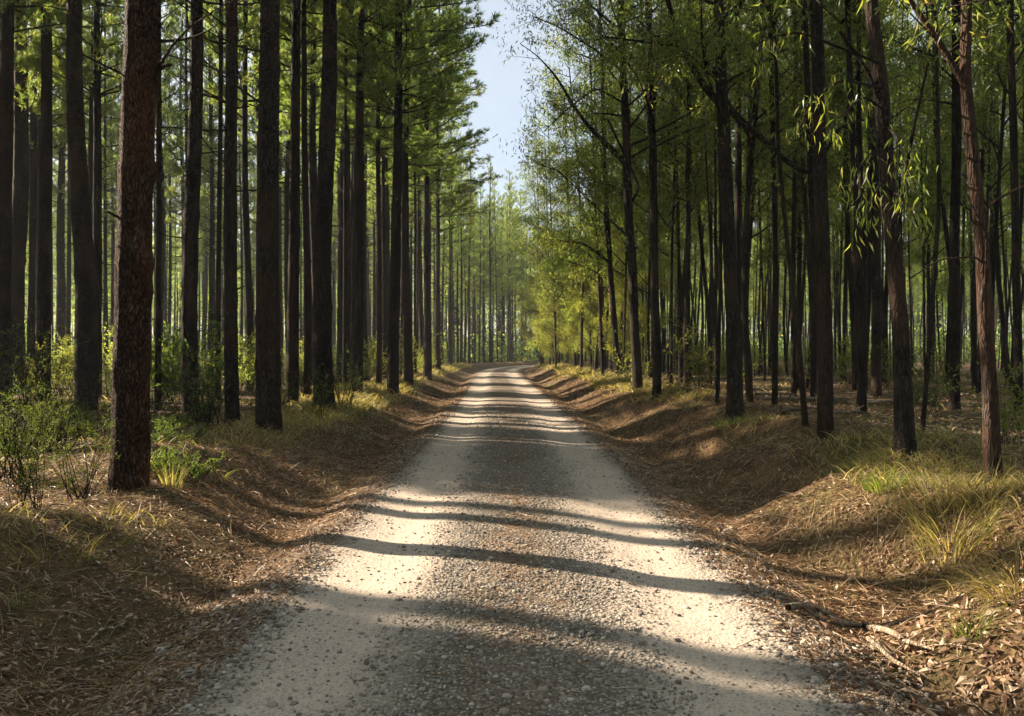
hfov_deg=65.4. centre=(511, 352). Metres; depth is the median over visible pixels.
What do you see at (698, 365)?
shrub
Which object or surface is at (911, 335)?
gum tree
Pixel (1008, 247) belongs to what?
gum tree
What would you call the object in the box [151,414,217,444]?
shrub
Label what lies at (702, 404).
grass tuft
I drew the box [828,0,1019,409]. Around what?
gum tree
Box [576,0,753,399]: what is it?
gum tree
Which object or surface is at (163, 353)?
shrub
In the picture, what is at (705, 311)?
gum tree
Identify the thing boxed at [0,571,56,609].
grass tuft
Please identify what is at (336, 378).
shrub
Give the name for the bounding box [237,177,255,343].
pine tree
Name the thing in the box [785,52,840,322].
gum tree
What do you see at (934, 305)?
gum tree
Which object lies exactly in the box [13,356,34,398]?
shrub
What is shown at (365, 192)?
pine tree
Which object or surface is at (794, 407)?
fallen branch
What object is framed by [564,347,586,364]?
shrub
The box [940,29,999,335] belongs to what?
gum tree
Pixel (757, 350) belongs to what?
shrub
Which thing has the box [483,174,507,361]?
pine tree
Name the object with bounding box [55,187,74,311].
pine tree
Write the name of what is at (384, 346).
pine tree
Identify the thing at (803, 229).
gum tree
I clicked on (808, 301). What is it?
gum tree
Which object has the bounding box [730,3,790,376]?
gum tree
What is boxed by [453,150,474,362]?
pine tree
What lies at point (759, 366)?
gum tree
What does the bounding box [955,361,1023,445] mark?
shrub
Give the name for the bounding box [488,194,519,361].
pine tree
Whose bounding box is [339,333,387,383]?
shrub
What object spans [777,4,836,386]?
gum tree
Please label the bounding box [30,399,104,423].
shrub
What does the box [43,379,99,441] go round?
shrub
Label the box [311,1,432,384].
pine tree
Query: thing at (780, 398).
fallen branch
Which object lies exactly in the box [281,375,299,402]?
shrub
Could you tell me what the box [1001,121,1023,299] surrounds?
gum tree
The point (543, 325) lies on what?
young gum tree
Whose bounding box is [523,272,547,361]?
young gum tree
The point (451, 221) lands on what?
pine tree
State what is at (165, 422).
shrub
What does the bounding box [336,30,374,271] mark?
pine tree
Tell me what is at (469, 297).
pine tree
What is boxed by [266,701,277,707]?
stone
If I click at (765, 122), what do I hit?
gum tree
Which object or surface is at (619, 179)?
gum tree
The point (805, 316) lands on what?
gum tree
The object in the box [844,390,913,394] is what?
fallen branch
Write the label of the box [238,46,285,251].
pine tree
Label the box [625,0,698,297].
gum tree
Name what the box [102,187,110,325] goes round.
pine tree
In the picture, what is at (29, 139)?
pine tree
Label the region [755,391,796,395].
fallen branch
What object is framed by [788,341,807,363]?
shrub
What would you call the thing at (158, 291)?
pine tree
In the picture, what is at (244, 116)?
pine tree
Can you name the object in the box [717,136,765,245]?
gum tree
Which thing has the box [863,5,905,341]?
gum tree
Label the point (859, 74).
gum tree
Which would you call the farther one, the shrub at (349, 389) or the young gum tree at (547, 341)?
the young gum tree at (547, 341)
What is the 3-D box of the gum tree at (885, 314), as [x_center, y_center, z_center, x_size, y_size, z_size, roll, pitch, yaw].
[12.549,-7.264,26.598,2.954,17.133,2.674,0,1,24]
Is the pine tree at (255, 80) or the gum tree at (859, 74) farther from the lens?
the pine tree at (255, 80)
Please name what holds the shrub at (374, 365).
on the ground at (534, 374)
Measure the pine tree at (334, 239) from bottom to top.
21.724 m
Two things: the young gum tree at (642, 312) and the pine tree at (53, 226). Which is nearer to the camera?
the young gum tree at (642, 312)
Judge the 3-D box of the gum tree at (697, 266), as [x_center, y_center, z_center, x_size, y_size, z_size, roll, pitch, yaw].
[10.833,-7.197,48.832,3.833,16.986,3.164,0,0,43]
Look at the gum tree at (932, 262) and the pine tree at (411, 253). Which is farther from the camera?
the pine tree at (411, 253)
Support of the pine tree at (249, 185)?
on the ground at (534, 374)
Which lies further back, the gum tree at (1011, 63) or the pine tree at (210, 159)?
the pine tree at (210, 159)
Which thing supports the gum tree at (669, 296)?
on the ground at (534, 374)
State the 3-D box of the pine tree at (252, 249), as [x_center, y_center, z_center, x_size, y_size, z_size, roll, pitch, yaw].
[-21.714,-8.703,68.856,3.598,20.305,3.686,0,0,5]
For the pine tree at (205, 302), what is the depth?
55.50 m
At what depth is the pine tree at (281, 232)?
66.97 m
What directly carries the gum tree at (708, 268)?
on the ground at (534, 374)
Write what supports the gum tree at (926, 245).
on the ground at (534, 374)
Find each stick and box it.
[76,650,149,661]
[205,564,226,594]
[523,631,543,637]
[785,602,837,617]
[826,615,934,650]
[865,636,919,675]
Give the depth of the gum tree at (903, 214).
44.45 m
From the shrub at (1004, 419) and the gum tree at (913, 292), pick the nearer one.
the shrub at (1004, 419)
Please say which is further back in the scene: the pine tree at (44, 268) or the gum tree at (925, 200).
the gum tree at (925, 200)
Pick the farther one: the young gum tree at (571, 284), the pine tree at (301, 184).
the pine tree at (301, 184)
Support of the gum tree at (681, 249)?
on the ground at (534, 374)
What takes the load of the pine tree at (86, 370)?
on the ground at (534, 374)
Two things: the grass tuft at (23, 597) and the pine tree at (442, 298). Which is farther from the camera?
the pine tree at (442, 298)
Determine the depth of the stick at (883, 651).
3.82 m
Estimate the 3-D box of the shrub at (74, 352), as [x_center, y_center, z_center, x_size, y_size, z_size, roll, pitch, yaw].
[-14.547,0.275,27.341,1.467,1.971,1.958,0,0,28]
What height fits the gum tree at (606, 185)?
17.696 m
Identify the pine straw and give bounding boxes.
[0,373,1023,715]
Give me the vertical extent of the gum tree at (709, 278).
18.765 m
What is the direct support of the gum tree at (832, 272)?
on the ground at (534, 374)
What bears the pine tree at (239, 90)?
on the ground at (534, 374)
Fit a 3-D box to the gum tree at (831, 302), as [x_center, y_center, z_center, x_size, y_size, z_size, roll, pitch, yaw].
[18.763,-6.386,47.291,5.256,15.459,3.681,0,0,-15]
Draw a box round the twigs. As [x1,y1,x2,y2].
[0,388,1023,715]
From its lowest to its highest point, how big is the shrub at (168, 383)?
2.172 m
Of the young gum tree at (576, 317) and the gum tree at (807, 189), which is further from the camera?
the young gum tree at (576, 317)
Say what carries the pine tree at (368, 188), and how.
on the ground at (534, 374)
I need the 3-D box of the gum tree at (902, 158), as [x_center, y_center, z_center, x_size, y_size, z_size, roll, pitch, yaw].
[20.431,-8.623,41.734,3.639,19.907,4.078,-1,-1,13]
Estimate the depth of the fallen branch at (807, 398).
16.57 m
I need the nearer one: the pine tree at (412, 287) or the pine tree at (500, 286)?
the pine tree at (412, 287)
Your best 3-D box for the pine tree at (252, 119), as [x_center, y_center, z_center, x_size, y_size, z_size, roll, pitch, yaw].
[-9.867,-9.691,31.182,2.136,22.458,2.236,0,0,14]
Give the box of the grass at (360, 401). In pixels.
[0,359,1023,628]
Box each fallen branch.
[0,425,108,449]
[55,401,171,418]
[150,399,205,404]
[709,386,789,392]
[753,397,811,418]
[754,387,834,399]
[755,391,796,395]
[779,385,877,399]
[834,404,868,414]
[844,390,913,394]
[845,396,893,403]
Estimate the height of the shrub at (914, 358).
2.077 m
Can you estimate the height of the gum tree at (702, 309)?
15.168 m
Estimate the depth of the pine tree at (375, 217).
50.12 m
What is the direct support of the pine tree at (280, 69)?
on the ground at (534, 374)
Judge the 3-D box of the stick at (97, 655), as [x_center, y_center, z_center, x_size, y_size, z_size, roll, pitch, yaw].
[-2.018,1.548,4.088,0.384,0.040,0.122,0,0,0]
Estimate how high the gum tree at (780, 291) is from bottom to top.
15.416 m
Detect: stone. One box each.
[183,669,196,676]
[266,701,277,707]
[499,707,509,713]
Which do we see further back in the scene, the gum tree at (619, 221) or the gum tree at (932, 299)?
the gum tree at (619, 221)
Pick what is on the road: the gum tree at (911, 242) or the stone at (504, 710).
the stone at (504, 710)
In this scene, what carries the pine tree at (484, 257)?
on the ground at (534, 374)
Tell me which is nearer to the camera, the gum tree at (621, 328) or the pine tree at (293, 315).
the pine tree at (293, 315)
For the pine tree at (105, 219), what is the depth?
34.67 m
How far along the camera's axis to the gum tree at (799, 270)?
21.57 m
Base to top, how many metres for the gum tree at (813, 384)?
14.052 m
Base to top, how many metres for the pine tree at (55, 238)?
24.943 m
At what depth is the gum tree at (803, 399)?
9.85 m
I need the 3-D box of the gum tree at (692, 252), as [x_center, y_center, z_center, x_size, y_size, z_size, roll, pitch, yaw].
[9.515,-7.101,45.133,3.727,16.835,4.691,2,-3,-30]
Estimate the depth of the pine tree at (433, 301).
92.00 m
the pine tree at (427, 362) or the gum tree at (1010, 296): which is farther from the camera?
the gum tree at (1010, 296)
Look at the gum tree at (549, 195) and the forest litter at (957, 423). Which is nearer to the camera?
the forest litter at (957, 423)
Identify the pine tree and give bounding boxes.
[0,0,40,71]
[0,0,65,402]
[11,0,90,392]
[24,0,114,411]
[25,1,69,386]
[25,8,55,288]
[26,0,186,399]
[26,218,56,270]
[27,0,89,332]
[28,2,113,378]
[28,104,66,244]
[31,0,65,401]
[51,92,67,372]
[52,7,88,378]
[52,90,73,292]
[52,149,74,360]
[53,160,71,277]
[53,165,73,322]
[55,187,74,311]
[56,0,123,385]
[65,0,153,367]
[65,1,114,260]
[69,0,234,493]
[71,77,118,368]
[82,0,123,380]
[87,0,114,341]
[97,14,176,195]
[101,3,163,236]
[102,97,120,280]
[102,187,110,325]
[103,3,162,155]
[107,121,153,248]
[112,2,189,350]
[123,0,288,412]
[151,0,185,410]
[152,51,175,328]
[152,152,155,255]
[152,159,181,308]
[152,180,177,322]
[153,30,184,356]
[153,78,179,350]
[153,214,176,352]
[155,5,223,327]
[161,77,187,139]
[162,2,216,257]
[166,122,181,357]
[166,180,181,331]
[167,0,307,423]
[169,0,327,435]
[175,0,259,399]
[175,217,202,301]
[178,1,241,372]
[179,0,216,295]
[180,0,300,390]
[184,86,223,362]
[198,50,237,357]
[198,109,209,310]
[198,185,203,283]
[198,202,201,360]
[199,21,223,303]
[204,0,254,217]
[204,0,257,324]
[205,17,241,374]
[208,107,240,301]
[209,133,223,357]
[215,143,254,292]
[215,162,223,317]
[216,0,289,383]
[222,59,256,372]
[237,5,285,255]
[237,103,255,356]
[237,140,256,263]
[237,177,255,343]
[238,5,320,359]
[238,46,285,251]
[238,95,285,277]
[243,0,362,397]
[243,170,256,351]
[246,0,398,411]
[248,10,291,196]
[249,3,321,337]
[253,0,305,403]
[258,0,322,339]
[279,0,317,293]
[279,3,351,387]
[279,37,300,376]
[281,5,338,373]
[281,62,302,310]
[281,136,284,264]
[282,3,405,384]
[290,0,420,392]
[299,94,307,360]
[299,161,303,358]
[300,56,321,213]
[300,58,334,275]
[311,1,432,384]
[313,0,500,393]
[315,0,371,386]
[316,0,392,381]
[316,138,337,308]
[317,0,490,384]
[317,100,350,312]
[319,0,353,382]
[331,130,340,364]
[331,164,337,350]
[331,188,337,295]
[332,131,368,275]
[332,155,337,278]
[333,93,369,250]
[335,5,385,383]
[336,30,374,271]
[339,30,374,215]
[364,0,486,380]
[364,19,385,318]
[365,9,404,380]
[366,112,392,375]
[366,120,376,371]
[366,154,376,350]
[367,185,390,269]
[367,212,372,359]
[368,34,410,353]
[368,167,376,353]
[368,168,375,306]
[369,150,401,290]
[369,210,375,342]
[373,0,502,369]
[385,0,427,377]
[388,1,430,281]
[390,2,436,373]
[390,116,392,267]
[390,168,422,367]
[391,73,437,370]
[408,5,445,368]
[409,124,444,282]
[409,159,430,313]
[409,180,422,344]
[412,1,442,370]
[412,47,449,279]
[421,2,441,246]
[422,198,447,356]
[423,156,444,300]
[423,234,435,308]
[430,125,449,282]
[431,150,454,364]
[431,152,447,294]
[431,196,448,278]
[431,233,441,352]
[432,151,450,364]
[432,221,463,329]
[440,66,461,364]
[440,106,462,363]
[440,138,464,302]
[440,154,463,362]
[440,189,463,348]
[441,189,459,321]
[444,216,459,362]
[444,247,460,324]
[446,267,463,356]
[448,156,467,362]
[448,181,486,363]
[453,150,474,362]
[454,143,471,362]
[454,202,481,362]
[458,219,485,362]
[459,195,474,349]
[460,152,482,363]
[462,195,486,362]
[464,186,483,331]
[466,224,488,333]
[470,174,492,362]
[470,202,500,362]
[472,218,495,361]
[475,195,506,344]
[476,207,491,361]
[482,161,499,361]
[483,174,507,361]
[485,200,503,345]
[486,198,501,361]
[486,229,507,336]
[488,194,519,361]
[491,206,520,356]
[494,252,506,357]
[496,206,507,355]
[497,190,528,361]
[499,168,523,361]
[499,183,521,361]
[500,201,514,361]
[500,207,527,361]
[505,219,526,360]
[511,191,536,360]
[516,262,533,360]
[527,222,540,360]
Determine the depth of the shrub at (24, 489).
6.09 m
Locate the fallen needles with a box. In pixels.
[114,403,891,715]
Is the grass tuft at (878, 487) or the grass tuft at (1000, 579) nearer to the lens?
the grass tuft at (1000, 579)
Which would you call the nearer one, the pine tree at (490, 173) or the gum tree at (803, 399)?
the gum tree at (803, 399)
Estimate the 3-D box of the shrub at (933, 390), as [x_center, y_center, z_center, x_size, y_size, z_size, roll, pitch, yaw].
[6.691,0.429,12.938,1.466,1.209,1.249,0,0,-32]
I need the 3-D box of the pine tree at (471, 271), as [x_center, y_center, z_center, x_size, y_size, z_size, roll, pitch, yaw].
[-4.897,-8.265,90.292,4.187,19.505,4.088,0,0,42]
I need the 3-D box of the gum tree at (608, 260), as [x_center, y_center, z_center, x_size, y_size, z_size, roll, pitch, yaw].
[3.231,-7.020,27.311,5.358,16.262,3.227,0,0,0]
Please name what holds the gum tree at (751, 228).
on the ground at (534, 374)
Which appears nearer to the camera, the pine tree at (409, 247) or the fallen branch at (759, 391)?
the fallen branch at (759, 391)
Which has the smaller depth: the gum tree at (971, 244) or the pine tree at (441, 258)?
the gum tree at (971, 244)
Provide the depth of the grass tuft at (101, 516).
5.86 m
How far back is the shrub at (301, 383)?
23.48 m
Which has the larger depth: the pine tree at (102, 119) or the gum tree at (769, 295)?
the gum tree at (769, 295)
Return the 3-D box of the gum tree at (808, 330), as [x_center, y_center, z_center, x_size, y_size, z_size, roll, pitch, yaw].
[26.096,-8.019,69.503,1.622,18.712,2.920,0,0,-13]
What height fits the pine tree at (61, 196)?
22.571 m
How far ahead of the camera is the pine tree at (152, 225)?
58.58 m
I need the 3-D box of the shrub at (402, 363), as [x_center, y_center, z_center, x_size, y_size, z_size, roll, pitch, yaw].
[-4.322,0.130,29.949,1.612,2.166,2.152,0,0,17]
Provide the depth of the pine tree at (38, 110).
26.74 m
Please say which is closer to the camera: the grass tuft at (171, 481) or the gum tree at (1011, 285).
the grass tuft at (171, 481)
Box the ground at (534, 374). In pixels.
[0,354,1023,715]
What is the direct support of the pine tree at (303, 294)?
on the ground at (534, 374)
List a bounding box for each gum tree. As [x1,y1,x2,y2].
[490,0,751,388]
[494,153,559,336]
[501,0,616,371]
[504,152,559,363]
[508,122,571,364]
[510,100,586,367]
[514,232,562,366]
[518,247,562,351]
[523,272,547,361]
[523,290,540,347]
[525,249,574,356]
[528,0,659,375]
[528,73,592,366]
[531,253,572,360]
[532,0,633,376]
[532,256,562,367]
[532,275,570,364]
[539,5,675,372]
[546,257,612,354]
[549,263,618,369]
[551,218,595,367]
[551,268,577,354]
[552,275,571,347]
[553,234,595,366]
[556,0,699,379]
[557,213,608,369]
[561,212,620,370]
[562,0,854,421]
[563,157,629,369]
[574,0,661,374]
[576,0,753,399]
[576,24,643,369]
[579,44,680,325]
[583,231,637,371]
[587,162,676,370]
[588,0,732,384]
[588,224,650,346]
[590,1,643,371]
[598,0,712,378]
[598,0,732,391]
[606,299,626,368]
[608,94,631,369]
[612,55,647,362]
[613,0,684,374]
[614,0,801,403]
[615,0,718,386]
[617,157,684,370]
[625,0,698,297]
[631,13,731,384]
[634,0,789,321]
[635,74,708,370]
[643,241,680,362]
[646,0,746,383]
[646,189,718,335]
[653,15,671,371]
[657,1,732,380]
[657,78,698,349]
[659,136,696,369]
[660,103,713,370]
[661,3,708,377]
[661,3,748,375]
[662,0,862,402]
[662,7,684,370]
[662,193,707,345]
[663,0,734,389]
[668,105,713,298]
[669,0,744,331]
[670,1,717,377]
[674,7,756,291]
[678,29,745,375]
[679,157,743,375]
[681,186,709,370]
[682,118,723,340]
[683,198,713,370]
[684,1,734,304]
[691,165,718,283]
[691,248,699,351]
[692,0,781,319]
[692,0,849,358]
[692,255,708,302]
[693,0,906,405]
[694,231,713,354]
[694,242,704,320]
[698,157,732,329]
[700,135,734,283]
[700,219,717,356]
[712,0,869,395]
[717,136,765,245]
[722,242,759,303]
[723,221,787,365]
[727,0,836,426]
[727,1,792,314]
[728,91,770,266]
[729,2,788,380]
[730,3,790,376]
[731,0,789,376]
[733,86,747,255]
[733,105,762,277]
[734,168,785,371]
[735,0,760,336]
[741,0,855,400]
[741,185,788,334]
[742,0,890,378]
[745,2,809,362]
[747,0,938,457]
[747,19,793,374]
[749,220,768,342]
[749,225,780,361]
[750,0,949,397]
[750,186,802,324]
[751,0,1023,483]
[752,16,789,372]
[753,204,770,353]
[755,1,843,392]
[756,11,792,375]
[757,13,790,357]
[757,14,803,372]
[760,127,791,375]
[762,188,790,328]
[763,131,791,366]
[765,18,836,292]
[765,30,842,292]
[767,9,868,387]
[768,28,831,306]
[771,0,838,375]
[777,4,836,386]
[779,260,807,301]
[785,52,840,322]
[787,8,902,233]
[788,153,853,329]
[796,81,883,329]
[796,151,850,369]
[798,0,897,406]
[800,0,896,414]
[802,176,851,370]
[802,225,809,333]
[804,69,810,366]
[806,0,904,391]
[806,268,809,363]
[810,0,864,442]
[823,7,945,377]
[826,0,912,392]
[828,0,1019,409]
[828,1,898,379]
[828,5,867,377]
[828,105,842,371]
[829,15,839,329]
[829,57,867,225]
[829,168,852,327]
[831,238,850,364]
[833,0,950,266]
[842,3,949,377]
[844,0,929,385]
[850,14,928,251]
[861,0,932,382]
[862,5,930,375]
[862,26,933,373]
[863,0,988,375]
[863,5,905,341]
[865,103,932,304]
[880,0,962,379]
[886,0,978,293]
[889,0,931,286]
[890,0,1021,390]
[894,0,1005,380]
[894,10,949,339]
[895,14,940,280]
[897,0,1023,392]
[898,84,925,254]
[902,68,949,368]
[902,216,917,359]
[902,219,926,335]
[903,116,964,373]
[905,73,966,371]
[905,128,960,324]
[906,214,918,355]
[906,243,938,307]
[906,248,941,363]
[907,145,926,346]
[913,218,967,362]
[913,226,926,364]
[914,5,976,314]
[914,174,969,302]
[916,66,961,374]
[917,0,1015,344]
[917,58,947,362]
[918,48,973,351]
[919,1,940,433]
[923,0,1023,315]
[932,21,1023,386]
[939,0,1023,137]
[939,8,1023,380]
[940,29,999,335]
[941,72,970,371]
[949,0,1018,393]
[949,0,1023,414]
[960,87,1019,366]
[960,176,969,367]
[960,202,969,308]
[960,235,973,364]
[961,11,1022,334]
[962,32,1023,248]
[965,12,1023,374]
[965,213,1011,343]
[969,57,1023,320]
[969,97,1010,370]
[971,44,1022,297]
[973,83,1022,277]
[973,135,1009,371]
[980,0,1023,390]
[995,228,1023,309]
[995,260,1012,337]
[998,84,1017,367]
[999,68,1023,262]
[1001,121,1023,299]
[1001,222,1011,356]
[1001,222,1023,285]
[1002,188,1012,337]
[1004,121,1023,309]
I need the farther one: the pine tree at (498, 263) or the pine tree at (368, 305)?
the pine tree at (498, 263)
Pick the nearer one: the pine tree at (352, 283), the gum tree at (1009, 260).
the pine tree at (352, 283)
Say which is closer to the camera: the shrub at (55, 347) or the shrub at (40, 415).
the shrub at (40, 415)
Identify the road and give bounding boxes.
[119,365,920,715]
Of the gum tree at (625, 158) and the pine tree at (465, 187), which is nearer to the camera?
the gum tree at (625, 158)
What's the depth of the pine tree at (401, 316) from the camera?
32.86 m
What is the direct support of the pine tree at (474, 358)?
on the ground at (534, 374)
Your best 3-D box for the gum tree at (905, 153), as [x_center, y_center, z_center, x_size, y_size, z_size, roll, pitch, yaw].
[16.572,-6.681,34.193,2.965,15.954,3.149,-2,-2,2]
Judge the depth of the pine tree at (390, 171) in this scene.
44.03 m
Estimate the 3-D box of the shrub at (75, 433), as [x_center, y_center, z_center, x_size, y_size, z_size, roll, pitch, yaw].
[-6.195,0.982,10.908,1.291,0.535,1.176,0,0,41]
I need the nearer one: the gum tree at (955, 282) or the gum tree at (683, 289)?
the gum tree at (955, 282)
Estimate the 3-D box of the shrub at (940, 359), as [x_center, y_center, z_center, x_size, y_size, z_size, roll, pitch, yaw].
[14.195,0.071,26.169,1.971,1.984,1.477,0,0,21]
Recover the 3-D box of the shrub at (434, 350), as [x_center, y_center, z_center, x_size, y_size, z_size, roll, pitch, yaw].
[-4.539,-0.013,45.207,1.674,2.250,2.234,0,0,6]
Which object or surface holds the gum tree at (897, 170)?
on the ground at (534, 374)
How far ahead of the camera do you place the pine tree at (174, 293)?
74.90 m
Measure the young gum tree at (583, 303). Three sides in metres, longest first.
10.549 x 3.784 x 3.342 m
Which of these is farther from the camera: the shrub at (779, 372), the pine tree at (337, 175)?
the pine tree at (337, 175)
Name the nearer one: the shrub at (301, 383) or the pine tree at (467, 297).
the shrub at (301, 383)
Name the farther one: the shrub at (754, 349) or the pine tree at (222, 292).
the pine tree at (222, 292)
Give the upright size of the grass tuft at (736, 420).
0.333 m
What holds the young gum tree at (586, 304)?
on the ground at (534, 374)
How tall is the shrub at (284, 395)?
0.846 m
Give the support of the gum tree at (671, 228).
on the ground at (534, 374)
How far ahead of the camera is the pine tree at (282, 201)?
52.60 m
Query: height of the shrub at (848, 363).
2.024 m
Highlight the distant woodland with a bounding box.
[24,199,1023,362]
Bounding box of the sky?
[1,0,1023,351]
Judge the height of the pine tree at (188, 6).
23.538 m
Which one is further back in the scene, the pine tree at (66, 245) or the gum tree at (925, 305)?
the gum tree at (925, 305)
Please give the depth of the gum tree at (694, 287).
45.84 m
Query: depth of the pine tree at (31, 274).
27.55 m
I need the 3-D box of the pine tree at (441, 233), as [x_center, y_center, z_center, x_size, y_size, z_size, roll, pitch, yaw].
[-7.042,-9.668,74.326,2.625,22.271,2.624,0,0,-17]
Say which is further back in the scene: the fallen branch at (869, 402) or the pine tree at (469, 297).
the pine tree at (469, 297)
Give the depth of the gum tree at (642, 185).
34.60 m
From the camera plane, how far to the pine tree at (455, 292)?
99.97 m
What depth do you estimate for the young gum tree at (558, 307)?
42.52 m
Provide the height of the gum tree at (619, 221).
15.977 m
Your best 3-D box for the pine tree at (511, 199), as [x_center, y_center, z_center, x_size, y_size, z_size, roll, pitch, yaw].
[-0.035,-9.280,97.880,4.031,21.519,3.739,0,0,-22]
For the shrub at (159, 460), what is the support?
on the ground at (534, 374)
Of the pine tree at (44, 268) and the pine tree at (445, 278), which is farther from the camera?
the pine tree at (445, 278)
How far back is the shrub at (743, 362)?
25.45 m
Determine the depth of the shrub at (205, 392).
13.53 m
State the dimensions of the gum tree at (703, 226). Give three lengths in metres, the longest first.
18.632 x 3.770 x 3.270 m
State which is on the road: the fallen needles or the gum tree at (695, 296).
the fallen needles
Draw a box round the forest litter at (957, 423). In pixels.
[0,374,1023,483]
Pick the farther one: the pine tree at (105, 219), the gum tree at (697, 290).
the gum tree at (697, 290)
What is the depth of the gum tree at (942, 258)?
46.21 m
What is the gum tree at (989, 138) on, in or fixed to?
on the ground at (534, 374)
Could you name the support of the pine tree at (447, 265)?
on the ground at (534, 374)
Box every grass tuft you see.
[0,516,108,569]
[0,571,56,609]
[65,498,144,529]
[120,511,176,528]
[151,453,189,489]
[209,467,258,484]
[227,433,284,448]
[432,377,451,384]
[551,371,566,379]
[592,380,618,390]
[672,397,709,409]
[700,414,749,430]
[826,447,880,474]
[839,458,931,494]
[873,465,1016,566]
[875,456,986,529]
[902,525,1023,623]
[928,451,1023,516]
[930,587,1020,638]
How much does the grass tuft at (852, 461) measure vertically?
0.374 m
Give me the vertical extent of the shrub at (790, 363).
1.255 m
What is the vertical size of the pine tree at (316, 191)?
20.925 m
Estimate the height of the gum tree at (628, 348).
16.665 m
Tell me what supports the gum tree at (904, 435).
on the ground at (534, 374)
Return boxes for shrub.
[0,300,91,416]
[0,351,73,480]
[0,392,35,457]
[0,394,50,412]
[0,399,63,509]
[0,423,55,452]
[9,363,104,455]
[9,407,109,440]
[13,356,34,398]
[15,354,74,409]
[19,389,66,441]
[24,324,72,378]
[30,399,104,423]
[31,325,111,403]
[35,399,121,502]
[42,396,70,407]
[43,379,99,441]
[51,346,74,389]
[58,336,111,376]
[60,357,74,387]
[84,371,173,426]
[84,405,186,443]
[98,365,152,397]
[102,322,112,369]
[102,349,112,397]
[108,324,198,397]
[150,318,223,401]
[150,337,221,400]
[150,423,163,436]
[150,436,188,476]
[150,442,227,483]
[151,296,255,407]
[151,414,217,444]
[162,401,222,424]
[169,350,255,429]
[170,343,253,424]
[198,318,248,390]
[210,329,255,395]
[238,350,254,390]
[239,394,292,410]
[241,366,255,393]
[281,369,299,408]
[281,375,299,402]
[282,336,303,376]
[283,348,312,392]
[299,361,340,414]
[332,347,366,407]
[333,351,349,385]
[334,381,363,389]
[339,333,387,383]
[340,342,385,379]
[368,336,386,377]
[375,329,423,377]
[413,347,423,372]
[419,333,448,367]
[444,350,459,362]
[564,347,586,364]
[604,323,668,380]
[668,318,726,393]
[691,334,712,372]
[698,324,756,380]
[707,347,743,386]
[720,338,766,385]
[750,338,762,364]
[751,343,760,369]
[761,352,790,379]
[783,349,807,370]
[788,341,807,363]
[789,338,847,391]
[833,327,870,387]
[835,333,870,376]
[868,338,917,387]
[877,346,969,415]
[881,341,922,371]
[915,325,977,381]
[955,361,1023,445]
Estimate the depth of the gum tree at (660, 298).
54.86 m
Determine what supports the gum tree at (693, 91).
on the ground at (534, 374)
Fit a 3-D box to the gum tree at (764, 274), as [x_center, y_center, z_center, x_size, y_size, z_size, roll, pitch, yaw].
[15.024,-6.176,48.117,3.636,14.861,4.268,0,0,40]
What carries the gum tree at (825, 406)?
on the ground at (534, 374)
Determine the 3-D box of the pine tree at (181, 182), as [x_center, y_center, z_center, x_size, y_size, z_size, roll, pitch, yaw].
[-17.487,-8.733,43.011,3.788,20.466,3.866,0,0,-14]
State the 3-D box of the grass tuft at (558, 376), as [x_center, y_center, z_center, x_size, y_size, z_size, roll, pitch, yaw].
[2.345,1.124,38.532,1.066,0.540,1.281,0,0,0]
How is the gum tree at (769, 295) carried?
on the ground at (534, 374)
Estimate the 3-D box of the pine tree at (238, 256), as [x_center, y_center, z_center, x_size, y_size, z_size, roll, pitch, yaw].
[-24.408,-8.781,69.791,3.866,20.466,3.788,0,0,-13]
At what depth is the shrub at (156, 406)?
12.28 m
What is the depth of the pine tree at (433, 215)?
56.37 m
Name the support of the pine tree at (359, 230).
on the ground at (534, 374)
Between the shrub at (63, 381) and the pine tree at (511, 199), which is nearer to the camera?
the shrub at (63, 381)
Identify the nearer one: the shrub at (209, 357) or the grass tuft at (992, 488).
the grass tuft at (992, 488)
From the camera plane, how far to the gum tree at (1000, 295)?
27.33 m
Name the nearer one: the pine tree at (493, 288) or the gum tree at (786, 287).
the gum tree at (786, 287)
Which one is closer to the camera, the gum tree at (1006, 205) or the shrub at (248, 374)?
the shrub at (248, 374)
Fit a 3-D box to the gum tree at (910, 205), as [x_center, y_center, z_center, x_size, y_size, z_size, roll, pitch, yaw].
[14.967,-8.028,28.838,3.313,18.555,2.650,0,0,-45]
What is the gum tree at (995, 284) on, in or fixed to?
on the ground at (534, 374)
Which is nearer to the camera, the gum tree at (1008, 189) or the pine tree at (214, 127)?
the gum tree at (1008, 189)
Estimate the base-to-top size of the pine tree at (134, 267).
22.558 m
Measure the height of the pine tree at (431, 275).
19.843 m
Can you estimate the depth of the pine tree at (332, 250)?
64.81 m
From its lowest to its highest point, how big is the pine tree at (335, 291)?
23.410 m
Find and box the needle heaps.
[9,391,405,501]
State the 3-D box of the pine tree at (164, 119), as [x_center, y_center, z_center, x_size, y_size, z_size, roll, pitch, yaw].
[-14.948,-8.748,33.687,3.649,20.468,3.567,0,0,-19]
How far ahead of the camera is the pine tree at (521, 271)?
101.99 m
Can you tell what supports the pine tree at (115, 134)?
on the ground at (534, 374)
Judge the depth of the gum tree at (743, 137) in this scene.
23.93 m
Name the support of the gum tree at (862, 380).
on the ground at (534, 374)
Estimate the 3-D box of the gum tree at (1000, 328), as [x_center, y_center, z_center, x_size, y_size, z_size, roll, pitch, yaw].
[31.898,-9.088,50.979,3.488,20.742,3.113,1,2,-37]
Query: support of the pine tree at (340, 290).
on the ground at (534, 374)
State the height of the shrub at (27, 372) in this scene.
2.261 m
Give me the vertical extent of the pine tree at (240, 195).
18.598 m

